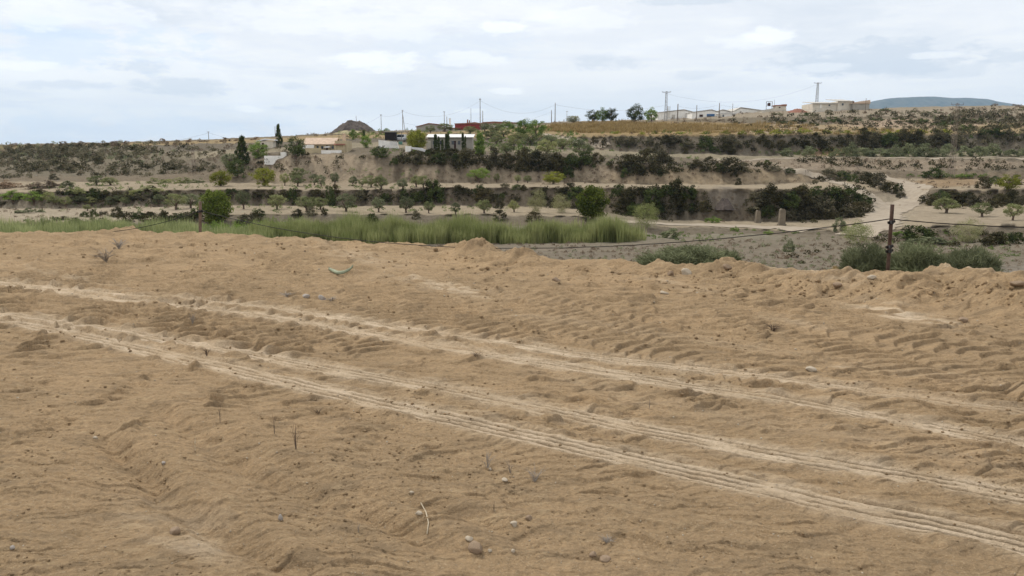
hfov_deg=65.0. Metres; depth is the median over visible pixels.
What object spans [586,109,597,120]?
leafy tree
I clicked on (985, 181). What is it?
shrub
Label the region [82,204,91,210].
olive tree
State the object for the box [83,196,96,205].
olive tree
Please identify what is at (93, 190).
shrub
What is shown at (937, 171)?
shrub
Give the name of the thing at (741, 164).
shrub
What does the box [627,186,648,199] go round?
shrub
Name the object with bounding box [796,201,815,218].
shrub
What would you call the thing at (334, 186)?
shrub
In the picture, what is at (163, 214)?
shrub
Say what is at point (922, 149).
olive tree
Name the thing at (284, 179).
olive tree
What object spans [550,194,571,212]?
tamarisk shrub
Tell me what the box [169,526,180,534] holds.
stone
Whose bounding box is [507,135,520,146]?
olive tree
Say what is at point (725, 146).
shrub
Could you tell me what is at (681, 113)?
warehouse
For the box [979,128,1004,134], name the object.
shrub
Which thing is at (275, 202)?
olive tree
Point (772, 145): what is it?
shrub
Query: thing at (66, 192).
shrub
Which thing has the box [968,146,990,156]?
olive tree
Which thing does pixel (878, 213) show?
dirt road
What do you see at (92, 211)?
shrub
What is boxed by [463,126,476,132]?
olive tree
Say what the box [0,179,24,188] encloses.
shrub
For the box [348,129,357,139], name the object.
leafy tree
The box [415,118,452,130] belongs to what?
grey gable house
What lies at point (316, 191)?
shrub
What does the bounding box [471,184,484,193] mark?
shrub
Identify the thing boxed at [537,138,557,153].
olive tree
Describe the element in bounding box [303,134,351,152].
cream house
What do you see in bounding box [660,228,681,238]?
shrub
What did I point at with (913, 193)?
dirt road
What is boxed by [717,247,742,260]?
bush
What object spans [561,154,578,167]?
shrub
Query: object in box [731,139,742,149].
shrub
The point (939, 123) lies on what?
shrub
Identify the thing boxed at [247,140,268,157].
leafy tree
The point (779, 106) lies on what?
brick hut
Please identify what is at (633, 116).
leafy tree
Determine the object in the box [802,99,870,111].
long shed
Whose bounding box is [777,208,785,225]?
stone pillar
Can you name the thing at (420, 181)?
olive tree
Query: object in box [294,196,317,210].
olive tree
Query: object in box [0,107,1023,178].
hill scrub
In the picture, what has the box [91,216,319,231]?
green weeds
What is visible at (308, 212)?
shrub
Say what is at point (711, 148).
shrub
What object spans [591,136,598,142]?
shrub
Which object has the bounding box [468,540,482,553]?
stone
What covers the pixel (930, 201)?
shrub
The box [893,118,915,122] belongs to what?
shrub
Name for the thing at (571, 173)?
shrub
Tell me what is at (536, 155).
shrub
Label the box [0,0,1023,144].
sky
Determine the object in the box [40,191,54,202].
olive tree
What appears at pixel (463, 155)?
shrub
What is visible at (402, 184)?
olive tree
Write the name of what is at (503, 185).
shrub
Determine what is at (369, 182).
olive tree
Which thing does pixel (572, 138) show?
green undergrowth
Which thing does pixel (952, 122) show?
shrub
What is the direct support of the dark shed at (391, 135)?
on the hillside terrain at (727, 188)
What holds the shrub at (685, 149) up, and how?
on the hillside terrain at (727, 188)
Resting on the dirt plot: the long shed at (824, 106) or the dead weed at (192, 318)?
the dead weed at (192, 318)
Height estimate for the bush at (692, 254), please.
1.858 m
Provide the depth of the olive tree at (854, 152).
175.10 m
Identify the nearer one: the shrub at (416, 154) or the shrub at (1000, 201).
the shrub at (1000, 201)
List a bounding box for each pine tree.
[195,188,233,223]
[283,135,305,157]
[574,185,610,219]
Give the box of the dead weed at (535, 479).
[521,467,547,481]
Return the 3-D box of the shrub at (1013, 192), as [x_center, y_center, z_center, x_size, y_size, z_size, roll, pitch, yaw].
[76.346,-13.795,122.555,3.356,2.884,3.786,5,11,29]
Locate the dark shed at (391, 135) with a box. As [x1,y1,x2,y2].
[384,131,403,140]
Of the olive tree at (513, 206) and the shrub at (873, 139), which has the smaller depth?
the olive tree at (513, 206)
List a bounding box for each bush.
[632,243,731,264]
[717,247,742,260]
[836,241,897,271]
[874,238,952,271]
[932,245,1008,272]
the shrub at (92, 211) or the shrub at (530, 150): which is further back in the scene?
the shrub at (530, 150)
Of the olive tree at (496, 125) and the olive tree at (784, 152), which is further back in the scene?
the olive tree at (496, 125)
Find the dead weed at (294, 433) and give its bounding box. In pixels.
[290,425,298,448]
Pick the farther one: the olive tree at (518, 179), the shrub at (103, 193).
the olive tree at (518, 179)
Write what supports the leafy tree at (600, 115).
on the hillside terrain at (727, 188)
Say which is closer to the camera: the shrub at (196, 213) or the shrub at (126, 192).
the shrub at (196, 213)
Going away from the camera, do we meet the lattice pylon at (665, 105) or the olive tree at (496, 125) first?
the olive tree at (496, 125)
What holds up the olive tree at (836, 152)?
on the hillside terrain at (727, 188)
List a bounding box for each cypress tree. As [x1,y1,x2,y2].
[433,134,437,150]
[441,139,443,151]
[445,133,448,149]
[461,132,464,151]
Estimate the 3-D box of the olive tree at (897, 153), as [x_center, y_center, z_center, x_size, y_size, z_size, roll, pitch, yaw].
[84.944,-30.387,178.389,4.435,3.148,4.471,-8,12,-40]
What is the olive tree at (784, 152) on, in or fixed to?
on the hillside terrain at (727, 188)
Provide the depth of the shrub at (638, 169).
148.67 m
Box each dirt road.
[544,133,610,147]
[609,218,824,231]
[713,156,1023,160]
[781,167,907,236]
[861,172,933,212]
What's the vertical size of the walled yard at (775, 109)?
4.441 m
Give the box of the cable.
[113,211,1023,248]
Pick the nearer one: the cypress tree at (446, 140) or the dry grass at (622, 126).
the cypress tree at (446, 140)
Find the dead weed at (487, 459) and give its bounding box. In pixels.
[482,451,495,467]
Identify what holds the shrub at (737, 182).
on the hillside terrain at (727, 188)
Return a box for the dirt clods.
[0,239,1023,575]
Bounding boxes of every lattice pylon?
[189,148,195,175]
[663,91,669,120]
[815,83,819,101]
[948,103,963,178]
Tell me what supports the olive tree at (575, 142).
on the hillside terrain at (727, 188)
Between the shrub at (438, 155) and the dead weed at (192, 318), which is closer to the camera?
the dead weed at (192, 318)
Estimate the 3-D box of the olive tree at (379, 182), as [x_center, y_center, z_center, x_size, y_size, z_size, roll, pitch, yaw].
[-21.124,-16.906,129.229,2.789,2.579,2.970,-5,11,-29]
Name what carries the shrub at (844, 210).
on the hillside terrain at (727, 188)
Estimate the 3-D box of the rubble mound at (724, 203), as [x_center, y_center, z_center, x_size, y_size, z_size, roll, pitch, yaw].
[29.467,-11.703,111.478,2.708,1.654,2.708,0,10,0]
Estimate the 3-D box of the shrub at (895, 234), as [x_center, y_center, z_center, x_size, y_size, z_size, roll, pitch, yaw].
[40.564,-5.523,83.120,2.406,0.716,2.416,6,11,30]
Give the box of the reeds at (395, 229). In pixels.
[241,207,646,243]
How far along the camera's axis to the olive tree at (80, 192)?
125.21 m
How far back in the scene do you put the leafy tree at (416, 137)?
166.16 m
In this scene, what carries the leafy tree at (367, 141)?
on the hillside terrain at (727, 188)
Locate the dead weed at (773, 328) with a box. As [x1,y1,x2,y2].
[763,322,783,330]
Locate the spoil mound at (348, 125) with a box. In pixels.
[331,120,375,132]
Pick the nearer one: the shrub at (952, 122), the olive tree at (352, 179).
the olive tree at (352, 179)
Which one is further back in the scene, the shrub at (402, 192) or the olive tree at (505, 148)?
the olive tree at (505, 148)
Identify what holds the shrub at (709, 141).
on the hillside terrain at (727, 188)
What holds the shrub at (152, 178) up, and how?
on the hillside terrain at (727, 188)
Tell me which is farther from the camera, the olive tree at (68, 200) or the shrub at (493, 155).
the shrub at (493, 155)
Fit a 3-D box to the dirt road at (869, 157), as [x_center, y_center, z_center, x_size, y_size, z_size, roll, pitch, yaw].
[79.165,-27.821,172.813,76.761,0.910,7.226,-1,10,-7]
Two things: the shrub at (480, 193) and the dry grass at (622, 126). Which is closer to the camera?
the shrub at (480, 193)
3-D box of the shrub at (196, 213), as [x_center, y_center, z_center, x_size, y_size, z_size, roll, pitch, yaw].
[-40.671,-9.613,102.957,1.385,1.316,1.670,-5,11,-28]
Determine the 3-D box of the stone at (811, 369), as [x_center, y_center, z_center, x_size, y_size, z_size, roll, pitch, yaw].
[2.294,0.624,6.162,0.082,0.043,0.058,6,11,31]
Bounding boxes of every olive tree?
[0,189,22,203]
[20,190,43,204]
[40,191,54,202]
[47,195,61,204]
[59,196,71,206]
[66,188,85,196]
[70,195,89,203]
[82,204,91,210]
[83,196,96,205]
[87,175,103,184]
[100,177,119,184]
[105,196,114,206]
[112,195,121,202]
[119,196,130,205]
[123,190,138,200]
[151,194,164,206]
[164,193,186,209]
[183,193,198,207]
[234,190,250,208]
[268,194,287,209]
[279,173,288,185]
[289,174,305,185]
[290,167,306,177]
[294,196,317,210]
[309,174,318,184]
[314,197,328,209]
[316,174,325,186]
[330,172,339,184]
[336,193,356,211]
[348,175,356,185]
[357,178,365,186]
[363,175,379,186]
[369,197,384,211]
[372,176,388,190]
[396,178,407,188]
[399,196,415,212]
[410,174,423,186]
[417,176,429,188]
[422,201,433,212]
[425,126,434,132]
[437,123,452,131]
[450,202,459,214]
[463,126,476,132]
[467,168,489,182]
[474,199,491,212]
[479,123,488,131]
[483,130,499,137]
[486,123,500,132]
[489,134,503,143]
[497,128,511,136]
[497,142,515,153]
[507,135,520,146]
[507,201,520,211]
[509,132,522,140]
[513,175,520,182]
[522,132,538,144]
[523,175,531,182]
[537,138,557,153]
[538,135,556,144]
[556,138,572,146]
[571,138,584,148]
[572,143,593,152]
[777,147,793,156]
[801,146,815,157]
[829,148,844,156]
[840,142,861,156]
[858,147,877,155]
[872,148,889,156]
[886,145,904,156]
[901,142,917,156]
[914,143,931,156]
[925,148,945,156]
[933,196,961,212]
[939,143,956,155]
[955,145,974,156]
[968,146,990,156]
[968,202,993,216]
[983,143,1001,155]
[1001,149,1023,156]
[1003,203,1023,219]
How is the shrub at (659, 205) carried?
on the hillside terrain at (727, 188)
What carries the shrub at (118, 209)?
on the hillside terrain at (727, 188)
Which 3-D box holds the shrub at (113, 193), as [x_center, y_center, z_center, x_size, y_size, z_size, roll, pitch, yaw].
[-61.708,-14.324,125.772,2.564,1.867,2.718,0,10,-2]
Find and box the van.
[397,134,406,141]
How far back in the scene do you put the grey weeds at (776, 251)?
74.45 m
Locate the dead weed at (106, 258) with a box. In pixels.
[89,247,115,262]
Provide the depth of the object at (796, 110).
312.31 m
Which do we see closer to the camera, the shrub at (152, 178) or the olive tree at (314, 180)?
the olive tree at (314, 180)
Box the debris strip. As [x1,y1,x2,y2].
[328,265,352,274]
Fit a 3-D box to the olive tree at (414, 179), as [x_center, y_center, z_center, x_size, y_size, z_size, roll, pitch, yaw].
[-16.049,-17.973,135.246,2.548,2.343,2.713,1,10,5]
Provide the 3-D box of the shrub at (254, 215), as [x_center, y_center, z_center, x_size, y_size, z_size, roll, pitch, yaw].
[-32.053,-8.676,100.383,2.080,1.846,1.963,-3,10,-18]
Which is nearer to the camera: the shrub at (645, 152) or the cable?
the cable
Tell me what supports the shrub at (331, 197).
on the hillside terrain at (727, 188)
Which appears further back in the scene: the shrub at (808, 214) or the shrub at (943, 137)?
the shrub at (943, 137)
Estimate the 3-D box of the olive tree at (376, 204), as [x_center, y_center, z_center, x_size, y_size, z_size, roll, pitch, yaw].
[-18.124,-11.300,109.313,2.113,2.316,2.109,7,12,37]
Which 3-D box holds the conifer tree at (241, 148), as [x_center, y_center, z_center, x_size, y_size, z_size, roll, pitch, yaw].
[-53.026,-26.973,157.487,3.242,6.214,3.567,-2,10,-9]
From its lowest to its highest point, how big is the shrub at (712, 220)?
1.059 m
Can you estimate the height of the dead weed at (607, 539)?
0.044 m
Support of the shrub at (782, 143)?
on the hillside terrain at (727, 188)
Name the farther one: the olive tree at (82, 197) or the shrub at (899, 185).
the shrub at (899, 185)
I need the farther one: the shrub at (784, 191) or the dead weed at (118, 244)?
the shrub at (784, 191)
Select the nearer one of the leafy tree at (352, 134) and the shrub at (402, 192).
the shrub at (402, 192)
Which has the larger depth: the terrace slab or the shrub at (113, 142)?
the shrub at (113, 142)
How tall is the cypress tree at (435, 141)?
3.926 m
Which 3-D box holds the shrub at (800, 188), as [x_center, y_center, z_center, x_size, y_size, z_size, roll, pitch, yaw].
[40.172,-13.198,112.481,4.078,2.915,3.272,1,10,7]
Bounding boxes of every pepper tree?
[515,118,529,135]
[526,119,546,136]
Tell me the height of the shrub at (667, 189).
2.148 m
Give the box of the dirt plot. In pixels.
[0,225,1023,575]
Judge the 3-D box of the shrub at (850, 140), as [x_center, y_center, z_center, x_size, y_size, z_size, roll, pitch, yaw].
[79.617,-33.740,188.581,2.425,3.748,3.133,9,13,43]
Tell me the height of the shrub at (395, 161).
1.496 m
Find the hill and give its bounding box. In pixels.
[869,97,1019,108]
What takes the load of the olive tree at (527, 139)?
on the hillside terrain at (727, 188)
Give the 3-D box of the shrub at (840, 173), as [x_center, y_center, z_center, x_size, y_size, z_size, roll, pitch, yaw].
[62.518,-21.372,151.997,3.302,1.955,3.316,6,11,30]
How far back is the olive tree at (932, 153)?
177.01 m
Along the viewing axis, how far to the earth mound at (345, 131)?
261.55 m
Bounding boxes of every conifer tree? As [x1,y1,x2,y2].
[233,135,249,164]
[275,124,283,145]
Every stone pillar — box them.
[754,210,760,222]
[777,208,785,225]
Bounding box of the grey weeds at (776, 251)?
[0,140,1013,269]
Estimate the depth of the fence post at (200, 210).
16.96 m
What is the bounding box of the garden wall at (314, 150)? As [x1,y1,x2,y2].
[305,148,341,153]
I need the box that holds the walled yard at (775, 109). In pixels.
[757,107,785,112]
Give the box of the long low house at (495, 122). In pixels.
[481,121,517,127]
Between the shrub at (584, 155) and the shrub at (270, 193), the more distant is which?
the shrub at (584, 155)
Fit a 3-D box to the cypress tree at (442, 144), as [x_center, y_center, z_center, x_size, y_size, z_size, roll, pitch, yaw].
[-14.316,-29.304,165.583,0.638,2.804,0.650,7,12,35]
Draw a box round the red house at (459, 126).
[450,120,480,129]
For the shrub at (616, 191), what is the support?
on the hillside terrain at (727, 188)
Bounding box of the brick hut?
[772,104,786,108]
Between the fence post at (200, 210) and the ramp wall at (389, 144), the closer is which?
the fence post at (200, 210)
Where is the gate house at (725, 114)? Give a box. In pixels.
[716,113,736,116]
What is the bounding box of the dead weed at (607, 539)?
[600,535,616,542]
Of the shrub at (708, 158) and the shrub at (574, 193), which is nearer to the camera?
the shrub at (574, 193)
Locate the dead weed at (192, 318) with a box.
[189,313,197,323]
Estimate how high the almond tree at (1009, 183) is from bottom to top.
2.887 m
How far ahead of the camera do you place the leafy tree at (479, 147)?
160.93 m
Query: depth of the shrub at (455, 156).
151.75 m
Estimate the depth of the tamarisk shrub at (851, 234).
78.34 m
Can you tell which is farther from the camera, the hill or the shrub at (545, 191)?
the hill
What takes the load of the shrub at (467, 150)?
on the hillside terrain at (727, 188)
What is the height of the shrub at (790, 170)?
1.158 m
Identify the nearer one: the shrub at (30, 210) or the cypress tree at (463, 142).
the shrub at (30, 210)
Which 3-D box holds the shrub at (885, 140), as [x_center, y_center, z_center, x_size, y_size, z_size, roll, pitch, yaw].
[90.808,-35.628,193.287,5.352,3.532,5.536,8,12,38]
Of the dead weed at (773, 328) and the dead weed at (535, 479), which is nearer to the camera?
the dead weed at (535, 479)
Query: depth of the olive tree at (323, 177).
138.19 m
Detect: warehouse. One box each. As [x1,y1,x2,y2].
[650,109,692,119]
[686,109,718,118]
[717,109,729,112]
[728,107,762,112]
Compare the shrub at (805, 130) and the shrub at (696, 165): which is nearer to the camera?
the shrub at (696, 165)
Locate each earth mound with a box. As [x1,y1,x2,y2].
[332,130,365,133]
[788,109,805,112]
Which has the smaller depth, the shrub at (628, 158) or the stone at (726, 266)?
the stone at (726, 266)
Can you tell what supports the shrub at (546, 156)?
on the hillside terrain at (727, 188)
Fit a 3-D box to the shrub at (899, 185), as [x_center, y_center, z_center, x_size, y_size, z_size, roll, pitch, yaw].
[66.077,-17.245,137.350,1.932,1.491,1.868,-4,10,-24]
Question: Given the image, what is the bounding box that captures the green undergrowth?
[23,113,1023,257]
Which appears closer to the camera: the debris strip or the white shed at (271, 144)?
the debris strip
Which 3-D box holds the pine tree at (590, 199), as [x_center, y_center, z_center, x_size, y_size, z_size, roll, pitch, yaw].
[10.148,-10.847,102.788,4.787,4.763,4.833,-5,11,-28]
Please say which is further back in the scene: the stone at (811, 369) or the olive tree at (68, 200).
the olive tree at (68, 200)
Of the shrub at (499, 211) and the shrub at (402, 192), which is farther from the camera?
the shrub at (402, 192)
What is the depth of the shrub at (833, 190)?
115.36 m
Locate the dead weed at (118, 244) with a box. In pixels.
[110,238,128,248]
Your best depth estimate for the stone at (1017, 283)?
8.66 m
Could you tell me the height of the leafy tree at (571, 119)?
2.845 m
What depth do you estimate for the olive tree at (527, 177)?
144.00 m
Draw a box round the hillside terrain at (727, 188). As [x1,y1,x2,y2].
[0,105,1023,272]
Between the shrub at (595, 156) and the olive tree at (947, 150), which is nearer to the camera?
the shrub at (595, 156)
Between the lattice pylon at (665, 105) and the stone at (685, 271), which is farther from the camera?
the lattice pylon at (665, 105)
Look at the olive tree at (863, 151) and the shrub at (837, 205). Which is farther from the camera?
the olive tree at (863, 151)
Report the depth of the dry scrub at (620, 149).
153.04 m
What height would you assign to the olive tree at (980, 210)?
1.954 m
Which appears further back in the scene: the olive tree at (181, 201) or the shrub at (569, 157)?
the shrub at (569, 157)
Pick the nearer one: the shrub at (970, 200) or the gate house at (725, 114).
the shrub at (970, 200)
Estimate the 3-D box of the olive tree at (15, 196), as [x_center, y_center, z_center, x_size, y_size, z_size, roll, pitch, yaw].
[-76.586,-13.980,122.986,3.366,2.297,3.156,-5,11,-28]
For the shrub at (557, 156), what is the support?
on the hillside terrain at (727, 188)
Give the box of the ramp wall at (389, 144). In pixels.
[378,140,398,148]
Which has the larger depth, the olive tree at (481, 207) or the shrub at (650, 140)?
the shrub at (650, 140)
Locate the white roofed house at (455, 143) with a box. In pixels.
[426,134,474,150]
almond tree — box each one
[209,170,232,185]
[248,168,275,185]
[542,171,565,183]
[993,174,1021,190]
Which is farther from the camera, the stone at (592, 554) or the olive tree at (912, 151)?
the olive tree at (912, 151)
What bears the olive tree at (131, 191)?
on the hillside terrain at (727, 188)
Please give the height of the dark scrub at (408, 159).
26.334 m
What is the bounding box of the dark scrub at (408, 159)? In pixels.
[0,105,1023,264]
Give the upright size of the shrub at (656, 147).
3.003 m
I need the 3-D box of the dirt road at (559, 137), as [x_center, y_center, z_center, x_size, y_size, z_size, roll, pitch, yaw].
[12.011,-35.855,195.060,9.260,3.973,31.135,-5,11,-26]
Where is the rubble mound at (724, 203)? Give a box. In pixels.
[715,198,734,209]
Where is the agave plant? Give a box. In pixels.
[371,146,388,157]
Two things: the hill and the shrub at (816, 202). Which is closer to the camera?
the shrub at (816, 202)
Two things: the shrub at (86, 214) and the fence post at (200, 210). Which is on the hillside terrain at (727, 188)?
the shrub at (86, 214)
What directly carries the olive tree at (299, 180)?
on the hillside terrain at (727, 188)
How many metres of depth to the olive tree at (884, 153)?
179.50 m
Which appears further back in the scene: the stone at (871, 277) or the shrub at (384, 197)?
the shrub at (384, 197)
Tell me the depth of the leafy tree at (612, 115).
309.46 m
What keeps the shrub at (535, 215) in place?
on the hillside terrain at (727, 188)
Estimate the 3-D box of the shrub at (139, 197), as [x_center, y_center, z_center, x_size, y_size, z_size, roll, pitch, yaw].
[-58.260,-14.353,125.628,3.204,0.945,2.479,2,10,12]
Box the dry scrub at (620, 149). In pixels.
[0,103,1023,270]
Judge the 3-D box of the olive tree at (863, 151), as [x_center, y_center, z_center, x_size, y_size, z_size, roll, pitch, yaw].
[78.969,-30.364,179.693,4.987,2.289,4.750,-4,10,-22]
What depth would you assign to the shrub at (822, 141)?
187.39 m
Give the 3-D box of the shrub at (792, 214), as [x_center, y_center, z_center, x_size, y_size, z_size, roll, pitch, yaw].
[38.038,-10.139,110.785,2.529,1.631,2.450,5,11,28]
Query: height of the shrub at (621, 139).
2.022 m
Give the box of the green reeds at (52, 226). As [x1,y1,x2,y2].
[0,213,297,237]
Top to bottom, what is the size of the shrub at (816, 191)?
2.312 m
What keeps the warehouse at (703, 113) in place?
on the hillside terrain at (727, 188)
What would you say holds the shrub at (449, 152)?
on the hillside terrain at (727, 188)
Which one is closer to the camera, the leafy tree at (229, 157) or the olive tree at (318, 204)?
the olive tree at (318, 204)
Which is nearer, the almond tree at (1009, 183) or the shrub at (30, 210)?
the shrub at (30, 210)
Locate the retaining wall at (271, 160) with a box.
[264,152,286,164]
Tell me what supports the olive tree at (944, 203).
on the hillside terrain at (727, 188)
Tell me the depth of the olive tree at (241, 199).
115.93 m
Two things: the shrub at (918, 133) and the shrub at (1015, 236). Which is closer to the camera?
the shrub at (1015, 236)
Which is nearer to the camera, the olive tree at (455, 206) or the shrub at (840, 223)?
the shrub at (840, 223)
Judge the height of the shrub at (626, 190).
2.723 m
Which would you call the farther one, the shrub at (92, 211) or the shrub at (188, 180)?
the shrub at (188, 180)
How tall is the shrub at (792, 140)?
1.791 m
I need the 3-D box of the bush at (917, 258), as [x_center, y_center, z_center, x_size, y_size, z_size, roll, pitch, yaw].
[13.309,-0.623,26.167,2.901,2.065,2.931,0,10,3]
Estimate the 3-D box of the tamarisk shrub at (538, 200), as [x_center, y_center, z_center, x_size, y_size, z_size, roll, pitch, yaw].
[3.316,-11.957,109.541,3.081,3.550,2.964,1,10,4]
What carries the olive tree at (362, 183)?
on the hillside terrain at (727, 188)
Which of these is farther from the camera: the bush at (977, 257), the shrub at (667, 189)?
the shrub at (667, 189)
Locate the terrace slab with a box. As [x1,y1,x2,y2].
[405,146,425,151]
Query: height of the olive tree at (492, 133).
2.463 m
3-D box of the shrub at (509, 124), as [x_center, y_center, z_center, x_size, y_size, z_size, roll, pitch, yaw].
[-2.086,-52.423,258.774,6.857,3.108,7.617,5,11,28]
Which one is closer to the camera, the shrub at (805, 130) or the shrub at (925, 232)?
the shrub at (925, 232)
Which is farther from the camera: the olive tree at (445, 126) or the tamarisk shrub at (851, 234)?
the olive tree at (445, 126)
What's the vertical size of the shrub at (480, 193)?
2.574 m
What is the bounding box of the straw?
[421,503,428,533]
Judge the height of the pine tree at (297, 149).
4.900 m
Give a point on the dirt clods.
(986, 283)
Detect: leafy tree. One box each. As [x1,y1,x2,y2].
[220,153,235,166]
[225,157,249,177]
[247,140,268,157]
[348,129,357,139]
[360,134,371,147]
[406,129,427,149]
[474,132,485,154]
[566,115,578,121]
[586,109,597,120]
[595,107,609,121]
[604,108,617,121]
[626,103,644,120]
[643,107,658,121]
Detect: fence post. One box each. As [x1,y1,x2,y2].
[197,201,202,231]
[885,204,894,269]
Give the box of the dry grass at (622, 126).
[546,118,928,134]
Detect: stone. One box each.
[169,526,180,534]
[465,536,472,541]
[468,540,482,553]
[510,521,516,526]
[589,551,596,556]
[600,555,610,561]
[681,268,691,274]
[722,264,731,269]
[805,366,816,371]
[833,282,841,288]
[867,275,876,278]
[958,317,967,322]
[1009,280,1023,285]
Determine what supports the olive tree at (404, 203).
on the hillside terrain at (727, 188)
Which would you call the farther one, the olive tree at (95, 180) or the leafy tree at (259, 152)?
the leafy tree at (259, 152)
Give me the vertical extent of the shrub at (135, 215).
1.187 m
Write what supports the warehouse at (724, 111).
on the hillside terrain at (727, 188)
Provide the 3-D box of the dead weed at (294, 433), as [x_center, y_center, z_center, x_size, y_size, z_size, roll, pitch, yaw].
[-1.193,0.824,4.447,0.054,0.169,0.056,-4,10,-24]
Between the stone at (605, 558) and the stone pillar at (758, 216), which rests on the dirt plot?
the stone at (605, 558)
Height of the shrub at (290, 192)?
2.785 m
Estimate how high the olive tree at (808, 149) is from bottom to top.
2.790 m
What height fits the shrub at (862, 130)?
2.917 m
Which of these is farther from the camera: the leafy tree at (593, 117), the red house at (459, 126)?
the leafy tree at (593, 117)
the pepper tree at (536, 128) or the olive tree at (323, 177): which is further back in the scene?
the pepper tree at (536, 128)
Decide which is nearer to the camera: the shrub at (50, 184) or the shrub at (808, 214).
the shrub at (808, 214)
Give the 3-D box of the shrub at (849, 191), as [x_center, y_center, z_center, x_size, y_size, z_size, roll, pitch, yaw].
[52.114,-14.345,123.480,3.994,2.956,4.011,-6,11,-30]
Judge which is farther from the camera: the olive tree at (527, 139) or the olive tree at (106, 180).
the olive tree at (527, 139)
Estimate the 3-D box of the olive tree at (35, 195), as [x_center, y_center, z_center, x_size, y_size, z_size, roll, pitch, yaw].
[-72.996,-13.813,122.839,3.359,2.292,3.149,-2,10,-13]
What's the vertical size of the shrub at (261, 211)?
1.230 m
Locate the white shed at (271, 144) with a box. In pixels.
[256,139,277,148]
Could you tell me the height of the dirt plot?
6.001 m
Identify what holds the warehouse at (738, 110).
on the hillside terrain at (727, 188)
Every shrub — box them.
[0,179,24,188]
[14,208,44,213]
[21,180,61,188]
[47,173,59,179]
[60,180,75,188]
[63,189,78,194]
[79,211,89,216]
[85,188,103,200]
[89,209,99,216]
[94,190,109,202]
[104,141,119,144]
[109,191,121,201]
[111,206,123,216]
[120,190,135,199]
[130,193,148,198]
[131,211,144,219]
[136,185,158,190]
[142,211,156,221]
[145,177,163,183]
[156,210,174,221]
[168,177,187,183]
[169,212,186,219]
[180,177,195,183]
[190,208,198,216]
[225,188,236,193]
[236,213,257,225]
[250,211,262,222]
[253,208,265,216]
[263,190,273,198]
[277,190,287,199]
[286,188,296,204]
[291,208,301,217]
[305,207,317,215]
[311,189,323,200]
[325,185,335,205]
[331,184,339,196]
[352,190,366,201]
[365,213,379,223]
[380,192,389,201]
[389,158,398,164]
[399,188,409,198]
[410,190,428,201]
[411,150,422,163]
[412,210,420,219]
[420,182,437,194]
[426,178,444,202]
[430,151,449,162]
[445,148,457,155]
[452,151,472,170]
[452,153,461,161]
[452,184,469,195]
[459,147,474,155]
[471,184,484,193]
[471,187,498,201]
[485,146,500,166]
[492,208,506,221]
[493,197,504,208]
[495,120,515,128]
[499,183,509,187]
[501,153,511,163]
[511,184,522,189]
[514,147,530,170]
[518,148,535,162]
[525,211,543,221]
[526,188,546,212]
[530,148,544,166]
[535,188,547,198]
[539,149,554,165]
[542,150,567,174]
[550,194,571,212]
[554,188,566,196]
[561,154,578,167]
[562,182,575,191]
[563,165,574,179]
[566,185,582,200]
[575,151,593,164]
[589,152,605,161]
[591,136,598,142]
[609,184,623,197]
[611,197,628,213]
[616,136,627,144]
[616,187,634,204]
[617,153,635,167]
[620,167,627,177]
[626,137,639,144]
[626,202,642,215]
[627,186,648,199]
[628,162,644,174]
[632,202,659,228]
[633,146,658,171]
[642,186,661,202]
[645,136,653,145]
[651,201,665,212]
[652,142,663,152]
[652,147,669,163]
[657,185,676,197]
[660,134,671,143]
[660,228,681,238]
[662,176,685,204]
[668,133,683,143]
[680,184,697,199]
[681,147,688,153]
[683,140,695,148]
[687,159,705,166]
[698,135,713,148]
[698,200,710,211]
[702,156,714,164]
[703,216,725,222]
[707,146,719,151]
[718,156,744,172]
[720,143,735,152]
[722,133,737,142]
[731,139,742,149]
[734,161,750,172]
[735,178,741,184]
[747,198,770,209]
[749,190,765,199]
[756,134,770,144]
[759,182,784,204]
[760,205,775,218]
[765,139,774,148]
[767,166,781,171]
[776,140,784,147]
[779,191,800,208]
[782,189,790,198]
[782,238,795,251]
[785,167,795,173]
[786,209,797,219]
[788,137,799,143]
[788,183,814,203]
[796,128,812,132]
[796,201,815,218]
[801,140,812,147]
[806,186,825,201]
[806,193,835,213]
[811,131,820,141]
[813,206,839,219]
[817,138,829,146]
[821,167,836,178]
[824,117,842,122]
[824,186,844,201]
[831,217,846,231]
[832,189,852,210]
[835,170,851,179]
[838,207,856,217]
[839,219,873,243]
[844,185,866,203]
[846,136,855,150]
[846,173,859,182]
[851,201,873,211]
[857,195,872,204]
[858,126,870,137]
[858,171,873,183]
[861,130,880,147]
[867,171,888,188]
[880,132,900,146]
[880,181,898,193]
[892,231,913,237]
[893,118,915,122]
[893,183,903,190]
[896,191,905,197]
[897,128,910,140]
[898,225,937,240]
[898,236,958,246]
[907,129,928,147]
[921,166,946,177]
[925,195,940,205]
[929,120,945,126]
[932,130,949,144]
[932,190,951,201]
[946,120,959,124]
[946,190,965,201]
[949,134,965,147]
[949,218,986,241]
[955,173,973,177]
[956,191,976,202]
[959,124,975,130]
[961,195,976,206]
[974,176,992,188]
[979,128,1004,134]
[979,231,1008,245]
[986,192,1009,205]
[989,175,1001,184]
[1002,189,1021,203]
[1005,232,1023,243]
[1012,192,1023,207]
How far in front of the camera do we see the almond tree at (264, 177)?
139.33 m
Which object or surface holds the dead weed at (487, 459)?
on the dirt plot
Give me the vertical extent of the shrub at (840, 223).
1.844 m
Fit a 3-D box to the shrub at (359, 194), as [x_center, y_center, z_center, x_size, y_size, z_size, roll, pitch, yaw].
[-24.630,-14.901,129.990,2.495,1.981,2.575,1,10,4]

